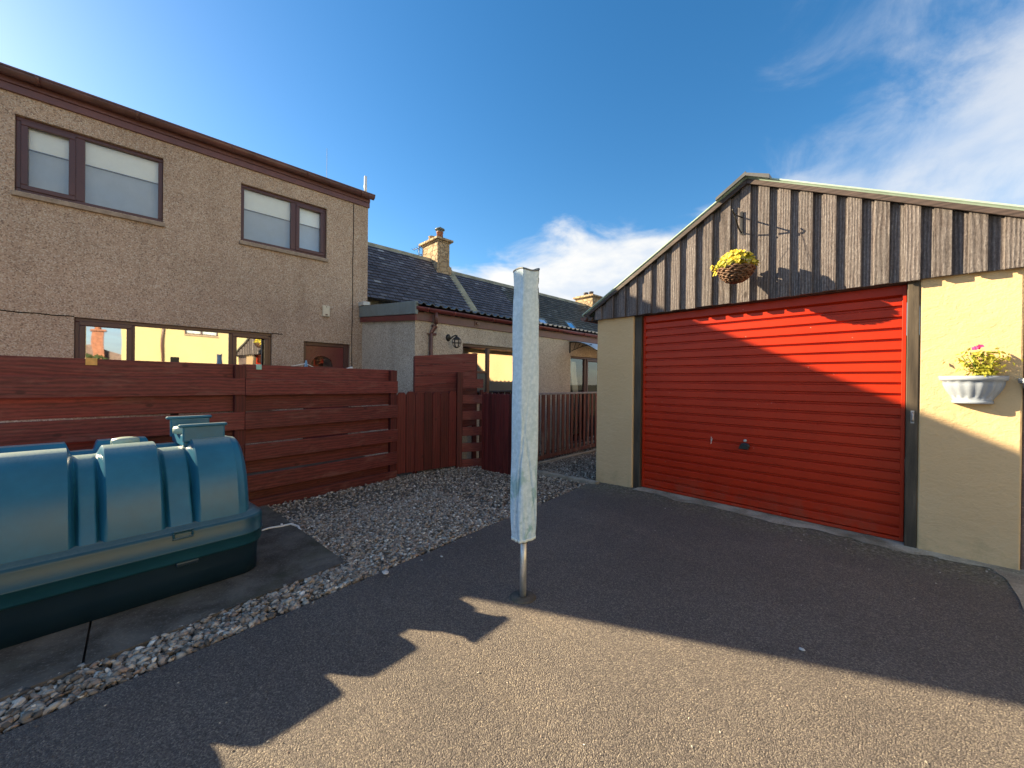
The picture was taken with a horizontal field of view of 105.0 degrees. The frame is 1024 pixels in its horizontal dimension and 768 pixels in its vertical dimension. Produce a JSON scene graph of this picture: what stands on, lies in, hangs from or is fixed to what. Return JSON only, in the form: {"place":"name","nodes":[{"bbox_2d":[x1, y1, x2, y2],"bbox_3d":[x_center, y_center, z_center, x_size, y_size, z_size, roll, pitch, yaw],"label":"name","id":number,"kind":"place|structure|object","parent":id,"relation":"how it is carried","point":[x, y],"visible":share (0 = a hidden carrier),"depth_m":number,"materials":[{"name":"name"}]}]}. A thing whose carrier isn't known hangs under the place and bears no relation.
{"place":"outdoors","nodes":[
{"label":"outdoors","id":0,"kind":"place"},
{"bbox_2d":[0,505,345,701],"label":"concrete slab","id":1,"kind":"structure","parent":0,"point":[288,555],"depth_m":2.35,"materials":[{"name":"grey concrete"}]},
{"bbox_2d":[0,415,262,649],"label":"oil tank","id":2,"kind":"object","parent":1,"relation":"on","point":[102,528],"visible":1,"depth_m":2.43,"materials":[{"name":"plastic"}]},
{"bbox_2d":[0,62,374,444],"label":"rendered house","id":3,"kind":"structure","parent":0,"point":[127,233],"depth_m":5.98,"materials":[{"name":"beige concrete"}]},
{"bbox_2d":[11,116,164,226],"bbox_3d":[-5.874,-2.911,5.544,1.453,1.046,0.285,0,0,-44],"label":"window","id":4,"kind":"structure","parent":3,"relation":"in","point":[36,173],"depth_m":5.44,"materials":[{"name":"white glass"}]},
{"bbox_2d":[74,317,270,364],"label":"window","id":5,"kind":"structure","parent":3,"relation":"in","point":[93,338],"depth_m":6.06,"materials":[{"name":"glass"}]},
{"bbox_2d":[239,184,327,262],"bbox_3d":[-4.158,-2.883,7.200,1.429,1.041,0.285,0,0,-44],"label":"window","id":6,"kind":"structure","parent":3,"relation":"in","point":[257,228],"depth_m":7.21,"materials":[{"name":"white glass"}]},
{"bbox_2d":[322,305,329,316],"bbox_3d":[-3.593,-1.407,7.590,0.132,0.211,0.059,0,0,-44],"label":"alarm box","id":7,"kind":"object","parent":3,"relation":"attached to","point":[325,311],"visible":1,"depth_m":7.57,"materials":[{"name":"beige plastic"}]},
{"bbox_2d":[303,341,348,438],"bbox_3d":[-3.665,0.315,7.718,0.861,2.235,0.070,0,0,-44],"label":"door","id":8,"kind":"structure","parent":3,"relation":"in","point":[329,355],"depth_m":7.71,"materials":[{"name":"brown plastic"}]},
{"bbox_2d":[0,442,595,734],"bbox_3d":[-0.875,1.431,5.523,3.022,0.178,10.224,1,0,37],"label":"gravel","id":9,"kind":"structure","parent":0,"point":[385,542],"depth_m":3.53,"materials":[{"name":"grey gravel"}]},
{"bbox_2d":[170,357,178,414],"bbox_3d":[-3.663,0.577,4.256,0.070,1.735,0.070,0,0,-44],"label":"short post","id":10,"kind":"object","parent":9,"relation":"on","point":[174,359],"visible":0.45,"depth_m":4.23,"materials":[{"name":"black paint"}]},
{"bbox_2d":[262,523,300,530],"bbox_3d":[-2.233,1.426,3.866,0.435,0.070,0.217,1,0,-2],"label":"plastic pipe","id":11,"kind":"object","parent":9,"relation":"on","point":[292,524],"visible":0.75,"depth_m":3.90,"materials":[{"name":"white plastic"}]},
{"bbox_2d":[455,372,482,467],"bbox_3d":[-0.760,0.656,7.042,0.486,1.730,0.090,1,0,-22],"label":"return fence","id":12,"kind":"object","parent":9,"relation":"on","point":[461,400],"visible":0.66,"depth_m":6.98,"materials":[{"name":"brown wood"}]},
{"bbox_2d":[481,392,511,474],"bbox_3d":[-0.223,0.835,6.560,0.081,1.386,0.786,0,0,-44],"label":"board panel","id":13,"kind":"object","parent":9,"relation":"on","point":[496,431],"visible":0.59,"depth_m":6.56,"materials":[{"name":"brown wood"}]},
{"bbox_2d":[538,392,596,460],"bbox_3d":[1.481,0.812,8.598,0.070,1.276,4.072,1,0,40],"label":"railing","id":14,"kind":"object","parent":9,"relation":"on","point":[553,453],"visible":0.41,"depth_m":8.14,"materials":[{"name":"brown wood"}]},
{"bbox_2d":[537,449,598,484],"bbox_3d":[0.998,1.448,7.380,1.280,0.133,3.462,1,0,13],"label":"kerb edging","id":15,"kind":"object","parent":9,"relation":"on","point":[569,478],"visible":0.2,"depth_m":6.17,"materials":[{"name":"concrete"}]},
{"bbox_2d":[0,482,1023,767],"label":"tarmac yard","id":16,"kind":"structure","parent":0,"point":[728,600],"depth_m":1.94,"materials":[{"name":"grey asphalt"}]},
{"bbox_2d":[22,490,1022,766],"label":"loose grit","id":17,"kind":"object","parent":16,"relation":"on","point":[642,634],"visible":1,"depth_m":2.43,"materials":[{"name":"grey gravel"}]},
{"bbox_2d":[510,267,539,603],"bbox_3d":[0.083,0.326,2.561,0.170,2.173,0.170,0,0,-44],"label":"rotary airer","id":18,"kind":"object","parent":16,"relation":"on","point":[525,400],"visible":1,"depth_m":2.52,"materials":[{"name":"grey fabric"}]},
{"bbox_2d":[632,487,1023,575],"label":"door threshold","id":19,"kind":"object","parent":16,"relation":"on","point":[870,539],"depth_m":3.82,"materials":[{"name":"concrete"}]},
{"bbox_2d":[0,0,1023,335],"label":"sky","id":20,"kind":"structure","parent":0,"point":[572,141],"materials":[{"name":"blue"}]},
{"bbox_2d":[904,467,917,537],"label":"ground","id":21,"kind":"structure","parent":0,"point":[904,483],"depth_m":6.74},
{"bbox_2d":[0,355,397,506],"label":"slatted fence","id":22,"kind":"object","parent":21,"relation":"on","point":[32,388],"visible":0.69,"depth_m":4.51,"materials":[{"name":"brown wood"}]},
{"bbox_2d":[85,358,96,364],"bbox_3d":[-3.858,-0.206,3.599,0.042,0.067,0.075,1,0,37],"label":"plastic clip","id":23,"kind":"object","parent":22,"relation":"attached to","point":[90,361],"visible":1,"depth_m":3.58,"materials":[{"name":"plastic"}]},
{"bbox_2d":[255,364,261,369],"bbox_3d":[-3.026,-0.203,4.685,0.042,0.062,0.060,1,0,37],"label":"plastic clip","id":24,"kind":"object","parent":22,"relation":"attached to","point":[258,366],"visible":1,"depth_m":4.67,"materials":[{"name":"teal plastic"}]},
{"bbox_2d":[412,353,476,473],"bbox_3d":[-1.138,0.493,6.913,1.330,2.148,0.061,0,0,-44],"label":"tall screen fence","id":25,"kind":"object","parent":21,"relation":"on","point":[431,368],"visible":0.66,"depth_m":6.86,"materials":[{"name":"brown wood"}]},
{"bbox_2d":[396,391,456,473],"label":"picket gate","id":26,"kind":"structure","parent":25,"relation":"attached to","point":[426,424],"depth_m":6.54,"materials":[{"name":"brown wood"}]},
{"bbox_2d":[358,300,597,471],"bbox_3d":[-0.136,-0.063,10.156,7.291,3.353,3.394,0,0,-44],"label":"extension","id":27,"kind":"object","parent":21,"relation":"on","point":[397,336],"visible":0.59,"depth_m":7.77,"materials":[{"name":"beige concrete"}]},
{"bbox_2d":[446,334,460,347],"bbox_3d":[-1.028,-0.766,7.000,0.276,0.253,0.162,1,0,36],"label":"wall lantern","id":28,"kind":"object","parent":27,"relation":"attached to","point":[449,337],"depth_m":6.98,"materials":[{"name":"black paint"}]},
{"bbox_2d":[463,344,512,394],"bbox_3d":[-0.418,-0.234,7.878,1.550,1.043,0.060,0,0,-44],"label":"window","id":29,"kind":"structure","parent":27,"relation":"in","point":[494,364],"depth_m":7.93,"materials":[{"name":"brown plastic"}]},
{"bbox_2d":[568,341,597,352],"bbox_3d":[2.268,-0.883,9.794,1.771,0.286,0.800,0,0,-44],"label":"door canopy","id":30,"kind":"object","parent":27,"relation":"attached to","point":[594,346],"visible":0.44,"depth_m":9.29,"materials":[{"name":"black paint"}]},
{"bbox_2d":[570,356,596,443],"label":"patio door","id":31,"kind":"structure","parent":27,"relation":"in","point":[583,372],"depth_m":10.90,"materials":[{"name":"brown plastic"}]},
{"bbox_2d":[367,227,601,331],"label":"slate cottage","id":32,"kind":"structure","parent":21,"relation":"on","point":[429,276],"depth_m":12.41,"materials":[{"name":"grey stone"}]},
{"bbox_2d":[580,171,1023,569],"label":"garage","id":33,"kind":"structure","parent":21,"relation":"on","point":[797,373],"depth_m":3.87,"materials":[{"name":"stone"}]},
{"bbox_2d":[732,208,742,234],"bbox_3d":[2.421,-1.773,4.222,0.301,0.250,0.024,0,0,-44],"label":"basket bracket","id":34,"kind":"object","parent":33,"relation":"attached to","point":[741,222],"visible":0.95,"depth_m":4.31,"materials":[{"name":"grey metal"}]},
{"bbox_2d":[716,213,755,283],"bbox_3d":[2.353,-1.428,4.126,0.370,0.742,0.370,0,0,-44],"label":"hanging basket","id":35,"kind":"object","parent":34,"relation":"hanging from","point":[735,273],"visible":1,"depth_m":4.03,"materials":[{"name":"wicker"}]},
{"bbox_2d":[710,249,760,275],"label":"bedding flowers","id":36,"kind":"object","parent":35,"relation":"in","point":[734,256],"visible":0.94,"depth_m":4.04,"materials":[{"name":"yellow plant"}]},
{"bbox_2d":[642,285,906,541],"bbox_3d":[2.637,0.250,4.409,0.097,2.303,2.515,0,0,-44],"label":"garage door","id":37,"kind":"structure","parent":33,"relation":"in","point":[794,408],"depth_m":4.15,"materials":[{"name":"red paint"}]},
{"bbox_2d":[938,376,1009,403],"bbox_3d":[3.666,0.047,3.119,0.172,0.222,0.374,0,0,-44],"label":"wall planter","id":38,"kind":"object","parent":33,"relation":"attached to","point":[974,389],"visible":1,"depth_m":3.09,"materials":[{"name":"white plastic"}]},
{"bbox_2d":[943,344,1022,376],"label":"potted plant","id":39,"kind":"object","parent":38,"relation":"in","point":[982,370],"visible":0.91,"depth_m":3.07,"materials":[{"name":"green plant"}]},
{"bbox_2d":[1018,378,1023,387],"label":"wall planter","id":40,"kind":"object","parent":33,"relation":"attached to","point":[1021,380],"visible":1,"depth_m":2.98,"materials":[{"name":"white plastic"}]},
{"bbox_2d":[992,569,1023,609],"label":"concrete apron","id":41,"kind":"object","parent":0,"point":[1015,582],"visible":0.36,"depth_m":2.82,"materials":[{"name":"grey concrete"}]}
]}

